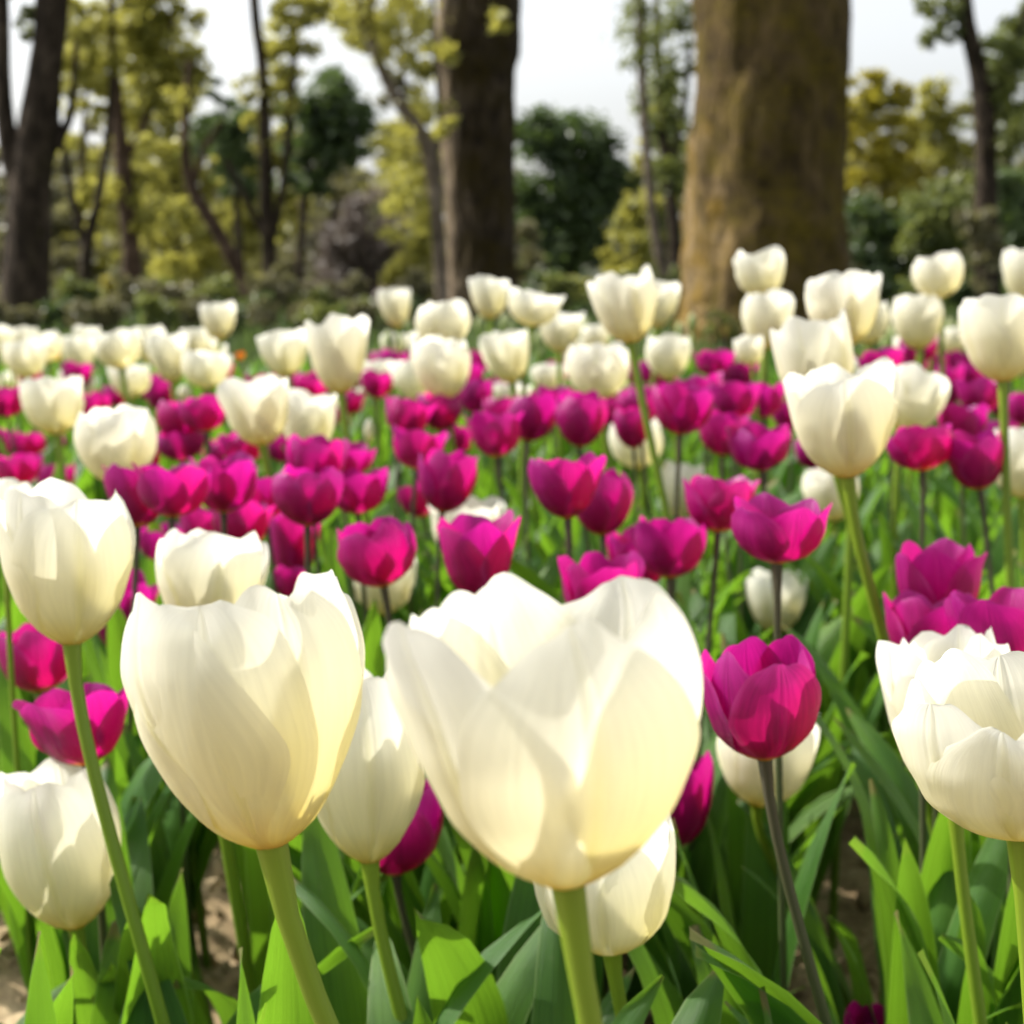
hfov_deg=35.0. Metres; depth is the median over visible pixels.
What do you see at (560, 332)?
white tulip
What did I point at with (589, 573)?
magenta tulip
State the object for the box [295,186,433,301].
shrub
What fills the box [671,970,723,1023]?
tulip plant
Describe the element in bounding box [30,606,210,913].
tulip plant
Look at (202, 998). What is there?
tulip plant
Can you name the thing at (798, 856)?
tulip plant
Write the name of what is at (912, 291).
bush
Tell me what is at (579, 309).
bush
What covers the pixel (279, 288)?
bush
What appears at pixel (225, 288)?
bush
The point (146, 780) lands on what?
white tulip
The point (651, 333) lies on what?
tulip bud
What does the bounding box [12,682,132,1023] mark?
magenta tulip
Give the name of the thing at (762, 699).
magenta tulip
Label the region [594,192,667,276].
shrub
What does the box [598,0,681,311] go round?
tree
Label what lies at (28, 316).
bush
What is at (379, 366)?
white tulip
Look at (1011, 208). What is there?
shrub
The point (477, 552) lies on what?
magenta tulip
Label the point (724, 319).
shrub
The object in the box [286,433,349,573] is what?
magenta tulip
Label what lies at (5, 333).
white tulip
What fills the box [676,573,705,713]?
tulip plant
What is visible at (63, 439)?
magenta tulip
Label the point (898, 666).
white tulip
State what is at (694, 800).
magenta tulip
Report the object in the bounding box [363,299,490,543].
white tulip
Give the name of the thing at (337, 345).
white tulip
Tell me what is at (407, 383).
white tulip
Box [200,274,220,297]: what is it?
bush
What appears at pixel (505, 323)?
tulip bud
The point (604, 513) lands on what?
magenta tulip
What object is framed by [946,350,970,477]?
magenta tulip
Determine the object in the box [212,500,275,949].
magenta tulip
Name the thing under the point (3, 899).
tulip plant
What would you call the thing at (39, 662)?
magenta tulip
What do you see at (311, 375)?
magenta tulip
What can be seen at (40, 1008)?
tulip plant
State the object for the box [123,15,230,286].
tree
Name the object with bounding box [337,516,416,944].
magenta tulip
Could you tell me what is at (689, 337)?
tulip bud
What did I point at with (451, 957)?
tulip plant
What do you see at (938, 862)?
tulip plant
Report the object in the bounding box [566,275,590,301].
shrub
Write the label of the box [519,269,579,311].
bush
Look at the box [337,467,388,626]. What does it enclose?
magenta tulip
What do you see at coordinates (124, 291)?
bush
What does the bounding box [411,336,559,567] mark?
white tulip
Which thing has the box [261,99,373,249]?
tree
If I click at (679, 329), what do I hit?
tulip bud
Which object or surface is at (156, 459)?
magenta tulip
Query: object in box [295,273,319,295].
bush
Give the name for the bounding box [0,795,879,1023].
flower bed soil
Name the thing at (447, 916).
tulip plant
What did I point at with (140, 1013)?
tulip plant
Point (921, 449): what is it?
magenta tulip
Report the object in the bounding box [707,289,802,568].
white tulip
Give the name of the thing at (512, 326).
tulip bud
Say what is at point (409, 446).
magenta tulip
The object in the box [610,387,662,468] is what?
magenta tulip
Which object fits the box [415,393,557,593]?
magenta tulip
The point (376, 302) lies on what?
bush
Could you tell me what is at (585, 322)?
tulip bud
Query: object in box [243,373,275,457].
magenta tulip
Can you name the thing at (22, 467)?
magenta tulip
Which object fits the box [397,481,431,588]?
magenta tulip
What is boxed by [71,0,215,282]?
tree
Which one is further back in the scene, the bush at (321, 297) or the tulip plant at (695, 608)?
the bush at (321, 297)
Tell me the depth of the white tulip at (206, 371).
1.99 m
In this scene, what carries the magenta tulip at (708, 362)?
on the flower bed soil
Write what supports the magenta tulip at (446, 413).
on the flower bed soil
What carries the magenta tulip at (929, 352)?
on the flower bed soil
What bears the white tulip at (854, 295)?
on the flower bed soil
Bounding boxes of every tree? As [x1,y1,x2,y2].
[0,0,78,317]
[56,38,183,256]
[60,0,130,282]
[60,14,140,286]
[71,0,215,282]
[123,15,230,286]
[135,59,252,303]
[163,132,258,252]
[176,76,258,302]
[198,18,315,284]
[223,0,337,282]
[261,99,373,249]
[273,63,386,301]
[314,0,457,302]
[326,0,446,284]
[346,11,433,226]
[420,0,520,329]
[515,102,641,278]
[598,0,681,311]
[623,93,688,275]
[628,0,695,276]
[630,24,687,268]
[673,0,859,362]
[846,66,933,238]
[846,109,973,226]
[900,72,974,195]
[912,0,1023,295]
[946,18,1023,229]
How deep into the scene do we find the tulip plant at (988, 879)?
0.83 m
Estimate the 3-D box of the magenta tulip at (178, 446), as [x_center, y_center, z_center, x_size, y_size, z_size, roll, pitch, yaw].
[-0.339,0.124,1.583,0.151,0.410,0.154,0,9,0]
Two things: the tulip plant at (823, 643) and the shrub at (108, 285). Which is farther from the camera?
the shrub at (108, 285)
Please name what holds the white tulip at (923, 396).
on the flower bed soil
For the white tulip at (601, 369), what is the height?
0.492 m
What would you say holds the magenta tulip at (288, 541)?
on the flower bed soil
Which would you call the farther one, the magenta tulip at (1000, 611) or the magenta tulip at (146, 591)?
the magenta tulip at (146, 591)
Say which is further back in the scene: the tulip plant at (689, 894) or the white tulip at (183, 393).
the white tulip at (183, 393)
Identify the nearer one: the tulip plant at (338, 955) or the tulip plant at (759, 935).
the tulip plant at (338, 955)
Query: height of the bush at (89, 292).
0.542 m
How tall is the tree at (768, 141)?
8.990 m
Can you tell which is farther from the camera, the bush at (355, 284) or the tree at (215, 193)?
the tree at (215, 193)
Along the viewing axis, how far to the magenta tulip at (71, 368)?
2.75 m
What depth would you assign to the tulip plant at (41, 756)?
1.04 m
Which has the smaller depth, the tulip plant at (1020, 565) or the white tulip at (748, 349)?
the tulip plant at (1020, 565)
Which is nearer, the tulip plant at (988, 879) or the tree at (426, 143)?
the tulip plant at (988, 879)
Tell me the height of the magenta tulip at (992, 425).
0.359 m
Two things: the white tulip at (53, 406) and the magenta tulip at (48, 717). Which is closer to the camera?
the magenta tulip at (48, 717)
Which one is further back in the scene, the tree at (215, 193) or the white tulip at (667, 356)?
the tree at (215, 193)
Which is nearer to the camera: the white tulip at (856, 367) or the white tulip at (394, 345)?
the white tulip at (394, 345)
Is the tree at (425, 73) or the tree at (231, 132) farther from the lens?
the tree at (425, 73)
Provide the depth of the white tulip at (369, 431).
2.19 m
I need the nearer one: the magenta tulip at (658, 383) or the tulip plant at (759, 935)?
the tulip plant at (759, 935)
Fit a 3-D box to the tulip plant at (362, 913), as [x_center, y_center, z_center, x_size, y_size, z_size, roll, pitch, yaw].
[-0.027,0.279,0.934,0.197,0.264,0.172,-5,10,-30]
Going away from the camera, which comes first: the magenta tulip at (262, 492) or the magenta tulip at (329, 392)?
the magenta tulip at (262, 492)
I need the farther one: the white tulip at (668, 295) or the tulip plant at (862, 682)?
the white tulip at (668, 295)
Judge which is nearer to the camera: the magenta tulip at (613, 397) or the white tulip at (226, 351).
the magenta tulip at (613, 397)
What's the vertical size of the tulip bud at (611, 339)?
0.418 m
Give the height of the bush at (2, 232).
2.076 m
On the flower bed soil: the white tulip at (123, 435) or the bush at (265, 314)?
the white tulip at (123, 435)
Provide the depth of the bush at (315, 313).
11.04 m
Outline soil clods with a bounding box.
[0,638,879,1023]
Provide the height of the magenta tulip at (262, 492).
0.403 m
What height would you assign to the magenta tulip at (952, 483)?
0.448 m
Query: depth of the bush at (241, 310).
11.47 m
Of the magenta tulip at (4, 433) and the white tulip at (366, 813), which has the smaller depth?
the white tulip at (366, 813)
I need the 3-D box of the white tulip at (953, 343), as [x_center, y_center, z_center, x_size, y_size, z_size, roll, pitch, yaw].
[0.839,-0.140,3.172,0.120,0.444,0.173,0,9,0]
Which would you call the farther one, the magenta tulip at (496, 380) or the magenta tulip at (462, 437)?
the magenta tulip at (496, 380)
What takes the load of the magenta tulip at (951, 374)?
on the flower bed soil
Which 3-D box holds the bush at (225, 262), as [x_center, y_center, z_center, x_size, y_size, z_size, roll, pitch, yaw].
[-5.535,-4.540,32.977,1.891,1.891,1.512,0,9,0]
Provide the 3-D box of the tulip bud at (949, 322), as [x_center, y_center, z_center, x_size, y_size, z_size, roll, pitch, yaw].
[0.901,-0.178,3.381,0.219,0.455,0.125,1,9,8]
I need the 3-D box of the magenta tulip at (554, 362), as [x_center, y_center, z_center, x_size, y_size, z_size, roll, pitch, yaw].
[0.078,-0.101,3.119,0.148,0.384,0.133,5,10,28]
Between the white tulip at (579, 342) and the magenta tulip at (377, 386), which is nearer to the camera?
the magenta tulip at (377, 386)
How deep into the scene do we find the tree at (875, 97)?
24.33 m
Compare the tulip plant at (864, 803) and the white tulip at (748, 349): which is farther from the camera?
the white tulip at (748, 349)
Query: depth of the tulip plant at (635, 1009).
0.72 m
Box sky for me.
[0,0,1023,258]
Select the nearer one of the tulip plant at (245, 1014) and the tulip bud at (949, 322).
the tulip plant at (245, 1014)
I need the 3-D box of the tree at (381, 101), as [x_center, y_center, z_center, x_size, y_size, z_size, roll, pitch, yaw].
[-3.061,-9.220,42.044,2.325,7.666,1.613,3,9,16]
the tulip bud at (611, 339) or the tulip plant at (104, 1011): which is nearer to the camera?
the tulip plant at (104, 1011)
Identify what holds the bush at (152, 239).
on the ground at (597, 273)
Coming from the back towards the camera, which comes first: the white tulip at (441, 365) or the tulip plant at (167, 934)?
the white tulip at (441, 365)
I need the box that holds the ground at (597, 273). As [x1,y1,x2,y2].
[0,262,854,381]
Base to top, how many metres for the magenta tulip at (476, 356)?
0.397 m
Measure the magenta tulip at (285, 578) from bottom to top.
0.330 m
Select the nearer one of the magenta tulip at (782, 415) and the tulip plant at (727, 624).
the tulip plant at (727, 624)
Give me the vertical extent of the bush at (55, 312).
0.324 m
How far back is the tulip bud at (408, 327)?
4.11 m
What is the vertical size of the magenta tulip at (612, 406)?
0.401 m
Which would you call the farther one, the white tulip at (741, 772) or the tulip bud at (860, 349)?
the tulip bud at (860, 349)
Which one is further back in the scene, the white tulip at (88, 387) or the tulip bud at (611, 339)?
the tulip bud at (611, 339)
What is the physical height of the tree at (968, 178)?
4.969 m
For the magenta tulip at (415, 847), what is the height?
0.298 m
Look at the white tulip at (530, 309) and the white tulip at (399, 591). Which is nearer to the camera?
the white tulip at (399, 591)
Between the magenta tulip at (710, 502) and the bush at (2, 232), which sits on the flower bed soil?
the magenta tulip at (710, 502)
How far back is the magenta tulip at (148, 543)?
1.49 m
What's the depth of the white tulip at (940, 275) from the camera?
1.91 m
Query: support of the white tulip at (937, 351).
on the flower bed soil
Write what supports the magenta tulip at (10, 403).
on the flower bed soil
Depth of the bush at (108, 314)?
10.35 m
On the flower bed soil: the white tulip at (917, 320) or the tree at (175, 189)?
the white tulip at (917, 320)
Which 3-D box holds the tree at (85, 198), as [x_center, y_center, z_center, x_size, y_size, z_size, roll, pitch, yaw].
[-8.210,-6.980,32.276,2.104,5.982,1.375,0,9,0]
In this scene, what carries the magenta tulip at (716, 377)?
on the flower bed soil
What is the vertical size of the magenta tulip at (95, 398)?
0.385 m
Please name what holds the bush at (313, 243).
on the ground at (597, 273)
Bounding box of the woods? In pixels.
[0,121,1023,275]
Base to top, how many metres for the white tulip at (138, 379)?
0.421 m
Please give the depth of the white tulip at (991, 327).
1.13 m
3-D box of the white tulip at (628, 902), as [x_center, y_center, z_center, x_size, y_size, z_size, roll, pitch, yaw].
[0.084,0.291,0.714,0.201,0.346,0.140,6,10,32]
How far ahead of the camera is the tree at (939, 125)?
26.26 m
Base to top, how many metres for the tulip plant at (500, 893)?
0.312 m
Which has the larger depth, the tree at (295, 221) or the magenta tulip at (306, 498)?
the tree at (295, 221)
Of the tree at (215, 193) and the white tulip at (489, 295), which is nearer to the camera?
the white tulip at (489, 295)
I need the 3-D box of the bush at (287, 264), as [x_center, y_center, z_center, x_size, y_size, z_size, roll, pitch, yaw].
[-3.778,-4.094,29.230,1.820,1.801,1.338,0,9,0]
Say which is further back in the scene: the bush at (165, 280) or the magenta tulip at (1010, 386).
the bush at (165, 280)
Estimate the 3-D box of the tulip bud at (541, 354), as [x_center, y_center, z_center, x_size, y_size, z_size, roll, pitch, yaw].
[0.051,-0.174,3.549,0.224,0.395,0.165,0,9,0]
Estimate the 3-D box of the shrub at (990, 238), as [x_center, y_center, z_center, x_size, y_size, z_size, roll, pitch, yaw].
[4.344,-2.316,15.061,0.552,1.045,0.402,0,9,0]
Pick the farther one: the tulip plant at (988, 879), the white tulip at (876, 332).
the white tulip at (876, 332)
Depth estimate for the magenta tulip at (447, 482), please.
1.27 m
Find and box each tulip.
[0,324,14,426]
[0,337,84,488]
[0,341,17,428]
[0,371,17,387]
[0,375,83,572]
[0,385,22,454]
[0,428,16,455]
[0,453,42,482]
[0,477,541,1023]
[0,478,162,969]
[0,623,66,936]
[0,757,120,1003]
[9,432,45,484]
[11,326,39,431]
[12,404,211,968]
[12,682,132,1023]
[17,371,42,381]
[27,330,62,463]
[34,325,99,436]
[37,462,74,483]
[42,390,110,500]
[43,434,65,454]
[47,463,189,885]
[53,353,60,377]
[58,370,95,499]
[61,360,94,463]
[62,335,94,448]
[82,462,210,990]
[86,400,195,599]
[92,328,141,404]
[93,332,188,486]
[93,385,129,498]
[96,364,150,499]
[98,568,218,912]
[110,528,361,1023]
[120,569,364,1023]
[133,325,165,408]
[139,373,202,462]
[140,522,182,809]
[145,376,172,409]
[148,394,226,605]
[151,449,159,464]
[157,431,204,603]
[164,385,262,522]
[168,327,209,464]
[177,344,227,435]
[178,349,264,509]
[179,506,213,534]
[188,450,256,534]
[199,300,235,426]
[201,439,224,461]
[206,337,217,440]
[210,362,233,432]
[211,352,244,394]
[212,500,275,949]
[216,373,423,666]
[218,431,340,593]
[232,464,343,938]
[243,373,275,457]
[250,472,385,673]
[256,327,386,528]
[268,434,287,467]
[270,513,320,569]
[273,565,310,596]
[274,388,424,621]
[281,372,305,387]
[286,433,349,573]
[293,378,394,466]
[295,371,392,468]
[300,509,677,972]
[304,313,451,621]
[310,396,436,573]
[311,361,386,434]
[317,669,635,1023]
[329,369,411,514]
[330,440,376,628]
[333,349,396,438]
[334,406,340,426]
[335,358,432,508]
[335,387,362,426]
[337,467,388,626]
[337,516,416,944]
[346,389,364,424]
[353,378,392,440]
[353,558,415,656]
[360,360,395,468]
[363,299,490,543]
[364,418,412,485]
[373,350,407,459]
[377,288,410,354]
[379,779,443,959]
[381,332,405,398]
[382,572,702,1023]
[383,331,420,438]
[385,425,449,631]
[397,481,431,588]
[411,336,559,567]
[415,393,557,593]
[416,411,564,603]
[417,391,461,433]
[418,448,563,618]
[428,496,505,549]
[431,451,605,887]
[445,423,517,512]
[459,378,492,500]
[465,363,503,457]
[466,311,610,484]
[468,275,549,549]
[470,350,487,369]
[479,327,580,549]
[481,376,507,383]
[482,397,511,497]
[494,380,557,503]
[506,391,535,508]
[508,287,565,556]
[528,385,656,528]
[531,362,565,453]
[534,815,675,1017]
[540,359,568,457]
[546,398,654,527]
[551,324,608,431]
[554,390,665,586]
[558,550,717,1002]
[562,341,744,604]
[563,338,609,433]
[573,280,679,506]
[575,393,616,454]
[577,468,632,556]
[587,264,836,662]
[588,406,777,589]
[606,522,661,583]
[608,378,698,448]
[609,417,662,518]
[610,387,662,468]
[617,388,738,588]
[625,384,646,389]
[628,360,645,384]
[634,515,726,1020]
[637,334,702,566]
[639,359,698,464]
[646,371,722,586]
[647,385,707,462]
[649,349,734,560]
[652,383,773,644]
[655,492,832,1000]
[656,378,695,452]
[660,246,845,547]
[661,460,703,517]
[670,750,805,993]
[675,421,883,904]
[683,474,880,880]
[689,634,831,1023]
[698,409,854,649]
[705,381,880,619]
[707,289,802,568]
[707,381,844,643]
[717,334,830,610]
[717,714,882,1009]
[722,362,758,478]
[745,568,808,640]
[770,308,897,827]
[772,400,798,569]
[783,356,992,963]
[794,439,819,468]
[797,293,942,540]
[802,468,858,614]
[805,270,881,949]
[806,362,998,739]
[826,346,984,624]
[840,537,986,1005]
[844,1000,884,1023]
[849,590,973,1023]
[854,357,859,373]
[860,301,889,529]
[871,358,955,519]
[874,403,989,547]
[876,624,1009,1023]
[879,250,963,524]
[885,336,902,497]
[886,423,954,847]
[891,648,1023,1023]
[893,335,1001,568]
[902,376,998,575]
[927,352,948,371]
[929,327,947,425]
[933,365,970,498]
[944,586,1023,1023]
[945,327,963,403]
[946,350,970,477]
[946,430,1003,596]
[957,361,985,382]
[958,293,1023,587]
[971,247,1023,528]
[986,418,1019,539]
[990,391,1018,420]
[993,393,1023,514]
[994,428,1023,587]
[1008,371,1023,416]
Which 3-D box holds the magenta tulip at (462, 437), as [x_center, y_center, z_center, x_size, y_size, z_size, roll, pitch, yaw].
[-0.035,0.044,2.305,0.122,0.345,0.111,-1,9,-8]
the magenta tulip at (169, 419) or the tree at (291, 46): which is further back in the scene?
the tree at (291, 46)
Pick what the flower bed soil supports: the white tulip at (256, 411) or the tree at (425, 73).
the white tulip at (256, 411)
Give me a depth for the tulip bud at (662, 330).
3.70 m
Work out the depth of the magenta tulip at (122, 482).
1.07 m
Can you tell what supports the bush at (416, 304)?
on the ground at (597, 273)
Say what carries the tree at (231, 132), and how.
on the ground at (597, 273)
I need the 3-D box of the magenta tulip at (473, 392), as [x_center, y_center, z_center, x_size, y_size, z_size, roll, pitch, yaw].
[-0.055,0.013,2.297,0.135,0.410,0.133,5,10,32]
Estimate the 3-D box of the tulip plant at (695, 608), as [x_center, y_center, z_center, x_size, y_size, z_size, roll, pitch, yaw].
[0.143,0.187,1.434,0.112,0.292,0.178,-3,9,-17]
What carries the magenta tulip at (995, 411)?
on the flower bed soil
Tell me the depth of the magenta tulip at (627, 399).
1.71 m
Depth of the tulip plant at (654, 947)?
0.89 m
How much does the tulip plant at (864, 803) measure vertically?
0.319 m
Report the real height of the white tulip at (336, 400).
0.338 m
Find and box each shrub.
[97,274,115,299]
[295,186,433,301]
[377,207,446,300]
[516,218,547,291]
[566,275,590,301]
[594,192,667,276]
[701,309,743,348]
[845,184,918,300]
[884,168,973,306]
[953,206,1008,298]
[962,165,1023,295]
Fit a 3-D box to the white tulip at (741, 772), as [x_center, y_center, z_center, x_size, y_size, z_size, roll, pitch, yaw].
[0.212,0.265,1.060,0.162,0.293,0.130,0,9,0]
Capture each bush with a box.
[0,225,63,276]
[0,273,62,304]
[0,301,45,329]
[30,294,83,332]
[51,200,96,273]
[51,245,95,297]
[51,270,106,321]
[62,293,132,332]
[89,270,155,327]
[99,236,156,288]
[109,229,167,271]
[121,272,186,290]
[130,276,203,303]
[133,290,186,333]
[145,195,230,287]
[163,293,210,334]
[184,272,242,303]
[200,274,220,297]
[213,289,279,337]
[214,242,261,274]
[234,265,312,323]
[245,295,313,333]
[253,239,330,285]
[284,201,364,282]
[285,276,341,311]
[292,296,373,325]
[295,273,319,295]
[306,270,369,311]
[309,164,372,256]
[346,297,414,341]
[367,176,431,283]
[370,277,426,311]
[379,294,425,331]
[394,265,435,303]
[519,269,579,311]
[532,268,593,313]
[565,270,634,317]
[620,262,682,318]
[864,265,909,312]
[888,277,921,306]
[944,276,981,315]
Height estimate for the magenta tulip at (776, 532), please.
0.452 m
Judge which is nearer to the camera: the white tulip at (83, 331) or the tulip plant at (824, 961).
the tulip plant at (824, 961)
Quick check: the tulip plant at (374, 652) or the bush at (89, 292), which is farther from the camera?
the bush at (89, 292)
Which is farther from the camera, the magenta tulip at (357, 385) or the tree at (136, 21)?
the tree at (136, 21)
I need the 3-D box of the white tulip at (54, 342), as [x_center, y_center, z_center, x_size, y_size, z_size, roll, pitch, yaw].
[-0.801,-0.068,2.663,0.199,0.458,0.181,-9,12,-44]
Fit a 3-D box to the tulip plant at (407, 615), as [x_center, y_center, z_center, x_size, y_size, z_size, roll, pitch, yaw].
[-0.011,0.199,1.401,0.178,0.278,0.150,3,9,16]
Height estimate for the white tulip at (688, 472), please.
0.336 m
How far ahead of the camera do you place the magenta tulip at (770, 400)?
1.72 m
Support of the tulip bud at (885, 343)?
on the flower bed soil
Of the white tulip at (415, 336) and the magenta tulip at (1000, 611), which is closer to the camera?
the magenta tulip at (1000, 611)
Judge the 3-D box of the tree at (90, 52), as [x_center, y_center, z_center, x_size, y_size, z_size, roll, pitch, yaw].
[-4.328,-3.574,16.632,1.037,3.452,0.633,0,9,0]
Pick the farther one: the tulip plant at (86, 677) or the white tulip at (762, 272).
the white tulip at (762, 272)
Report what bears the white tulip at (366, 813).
on the flower bed soil
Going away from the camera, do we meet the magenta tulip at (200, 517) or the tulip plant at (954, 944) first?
the tulip plant at (954, 944)
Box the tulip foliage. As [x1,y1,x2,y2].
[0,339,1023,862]
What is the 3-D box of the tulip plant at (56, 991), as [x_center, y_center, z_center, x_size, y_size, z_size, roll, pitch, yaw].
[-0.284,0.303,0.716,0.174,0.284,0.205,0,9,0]
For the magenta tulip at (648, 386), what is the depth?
2.61 m
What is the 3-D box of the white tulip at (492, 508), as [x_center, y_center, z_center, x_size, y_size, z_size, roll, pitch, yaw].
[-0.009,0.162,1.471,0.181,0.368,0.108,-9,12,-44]
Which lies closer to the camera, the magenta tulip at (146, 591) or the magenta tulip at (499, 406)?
the magenta tulip at (146, 591)
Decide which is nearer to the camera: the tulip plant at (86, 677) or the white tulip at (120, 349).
the tulip plant at (86, 677)
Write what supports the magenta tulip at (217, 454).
on the flower bed soil
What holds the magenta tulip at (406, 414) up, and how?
on the flower bed soil
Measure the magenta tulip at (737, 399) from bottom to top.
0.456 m
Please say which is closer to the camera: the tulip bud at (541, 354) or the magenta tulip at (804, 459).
the magenta tulip at (804, 459)
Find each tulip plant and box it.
[0,617,5,631]
[0,667,196,993]
[0,673,90,910]
[0,735,141,946]
[15,981,66,1023]
[21,677,174,896]
[24,931,267,1023]
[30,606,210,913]
[36,749,47,768]
[46,645,90,759]
[53,964,73,1023]
[55,757,152,1011]
[62,868,388,1023]
[90,920,121,1023]
[92,635,214,1023]
[119,988,150,1023]
[227,927,373,1023]
[236,947,255,1023]
[244,777,426,987]
[289,845,425,942]
[294,878,576,1023]
[301,816,539,1023]
[323,529,346,593]
[325,557,427,625]
[356,875,603,1023]
[363,599,384,677]
[367,938,663,1023]
[382,544,573,638]
[395,605,411,619]
[412,849,462,931]
[420,811,453,902]
[425,824,465,925]
[438,836,463,928]
[446,814,603,1002]
[458,845,514,982]
[508,532,565,576]
[628,924,711,1023]
[644,762,855,1023]
[645,875,1021,1023]
[657,579,743,614]
[661,577,735,840]
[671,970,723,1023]
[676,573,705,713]
[684,632,746,947]
[689,586,704,642]
[704,800,789,980]
[737,798,845,1023]
[758,986,772,1023]
[768,562,894,730]
[787,600,887,825]
[791,767,909,870]
[816,714,985,971]
[820,812,1001,1023]
[823,548,1016,741]
[851,615,877,643]
[869,511,927,552]
[927,837,1019,1023]
[938,884,1007,982]
[1017,560,1023,575]
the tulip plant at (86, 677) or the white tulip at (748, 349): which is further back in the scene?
the white tulip at (748, 349)
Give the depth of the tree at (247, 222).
30.30 m
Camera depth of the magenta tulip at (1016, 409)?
2.03 m
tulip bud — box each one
[385,329,391,395]
[405,318,411,354]
[476,315,483,353]
[500,312,509,332]
[509,320,539,385]
[532,330,575,441]
[537,344,544,363]
[545,342,547,362]
[566,335,631,384]
[581,317,589,327]
[647,313,696,384]
[649,328,653,337]
[660,325,665,335]
[676,321,706,380]
[688,333,694,358]
[859,341,861,357]
[884,325,889,346]
[884,337,890,346]
[888,325,896,346]
[945,317,953,352]
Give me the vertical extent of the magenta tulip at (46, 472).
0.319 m
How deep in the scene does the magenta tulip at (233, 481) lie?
1.13 m
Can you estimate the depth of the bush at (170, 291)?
17.20 m
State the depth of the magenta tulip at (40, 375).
3.32 m
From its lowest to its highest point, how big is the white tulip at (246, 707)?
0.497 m
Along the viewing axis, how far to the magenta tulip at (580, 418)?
1.46 m
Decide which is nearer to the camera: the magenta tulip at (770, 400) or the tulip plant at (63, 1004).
the tulip plant at (63, 1004)
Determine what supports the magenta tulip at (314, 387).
on the flower bed soil
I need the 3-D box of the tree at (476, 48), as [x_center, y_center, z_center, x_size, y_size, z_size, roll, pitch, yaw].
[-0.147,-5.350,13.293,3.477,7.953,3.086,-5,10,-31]
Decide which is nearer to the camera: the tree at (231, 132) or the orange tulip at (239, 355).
the orange tulip at (239, 355)
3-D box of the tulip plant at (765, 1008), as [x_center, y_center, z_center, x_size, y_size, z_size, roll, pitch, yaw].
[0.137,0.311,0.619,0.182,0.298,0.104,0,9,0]
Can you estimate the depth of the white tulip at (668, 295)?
2.37 m
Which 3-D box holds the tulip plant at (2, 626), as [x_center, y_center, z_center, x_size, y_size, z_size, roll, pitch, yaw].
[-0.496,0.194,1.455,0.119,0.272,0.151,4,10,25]
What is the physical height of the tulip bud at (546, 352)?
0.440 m
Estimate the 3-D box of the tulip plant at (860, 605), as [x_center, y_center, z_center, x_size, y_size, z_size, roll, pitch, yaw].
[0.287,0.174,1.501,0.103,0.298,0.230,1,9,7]
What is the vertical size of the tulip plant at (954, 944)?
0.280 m
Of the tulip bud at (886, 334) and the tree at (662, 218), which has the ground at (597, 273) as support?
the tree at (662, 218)
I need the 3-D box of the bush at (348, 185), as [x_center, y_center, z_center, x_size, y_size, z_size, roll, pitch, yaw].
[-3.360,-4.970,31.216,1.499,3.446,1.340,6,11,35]
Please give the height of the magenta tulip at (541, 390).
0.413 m
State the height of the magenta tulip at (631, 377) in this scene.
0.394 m
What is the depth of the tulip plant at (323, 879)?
0.80 m
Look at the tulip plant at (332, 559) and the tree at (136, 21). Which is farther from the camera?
the tree at (136, 21)
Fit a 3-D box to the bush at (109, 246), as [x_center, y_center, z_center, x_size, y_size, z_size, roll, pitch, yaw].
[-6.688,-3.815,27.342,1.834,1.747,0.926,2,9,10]
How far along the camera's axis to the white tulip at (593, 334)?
3.00 m
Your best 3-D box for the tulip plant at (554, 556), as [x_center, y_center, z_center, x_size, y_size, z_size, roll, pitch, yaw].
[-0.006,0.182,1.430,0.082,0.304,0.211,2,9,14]
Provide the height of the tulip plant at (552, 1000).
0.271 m
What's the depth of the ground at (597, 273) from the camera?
72.22 m
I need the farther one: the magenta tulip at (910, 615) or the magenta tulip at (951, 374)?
the magenta tulip at (951, 374)
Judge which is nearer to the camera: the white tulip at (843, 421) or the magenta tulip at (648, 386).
the white tulip at (843, 421)
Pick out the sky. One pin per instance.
(562, 61)
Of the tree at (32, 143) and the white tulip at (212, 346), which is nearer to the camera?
the white tulip at (212, 346)
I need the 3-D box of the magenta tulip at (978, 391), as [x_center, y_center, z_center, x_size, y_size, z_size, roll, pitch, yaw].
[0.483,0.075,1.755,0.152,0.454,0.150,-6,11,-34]
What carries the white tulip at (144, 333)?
on the flower bed soil
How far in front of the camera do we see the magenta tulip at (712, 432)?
1.49 m
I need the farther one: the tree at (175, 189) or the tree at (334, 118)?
the tree at (175, 189)
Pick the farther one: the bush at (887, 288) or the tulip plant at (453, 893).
the bush at (887, 288)
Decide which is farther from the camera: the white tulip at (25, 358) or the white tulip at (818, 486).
the white tulip at (25, 358)
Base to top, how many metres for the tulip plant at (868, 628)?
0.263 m
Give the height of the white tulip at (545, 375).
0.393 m
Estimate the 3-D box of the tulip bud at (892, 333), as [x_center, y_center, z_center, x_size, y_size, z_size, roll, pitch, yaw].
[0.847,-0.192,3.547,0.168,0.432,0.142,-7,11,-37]
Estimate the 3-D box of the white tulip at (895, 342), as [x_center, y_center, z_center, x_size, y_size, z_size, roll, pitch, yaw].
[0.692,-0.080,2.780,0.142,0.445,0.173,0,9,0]
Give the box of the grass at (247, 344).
[0,297,959,391]
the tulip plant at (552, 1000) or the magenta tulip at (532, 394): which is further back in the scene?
the magenta tulip at (532, 394)
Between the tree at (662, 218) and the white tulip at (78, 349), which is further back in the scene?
the tree at (662, 218)
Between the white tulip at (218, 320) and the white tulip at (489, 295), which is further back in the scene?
the white tulip at (218, 320)
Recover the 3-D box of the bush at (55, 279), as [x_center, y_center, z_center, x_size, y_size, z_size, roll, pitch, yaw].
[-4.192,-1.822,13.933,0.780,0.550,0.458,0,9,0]
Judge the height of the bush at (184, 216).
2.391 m
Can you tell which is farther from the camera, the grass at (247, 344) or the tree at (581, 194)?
the tree at (581, 194)

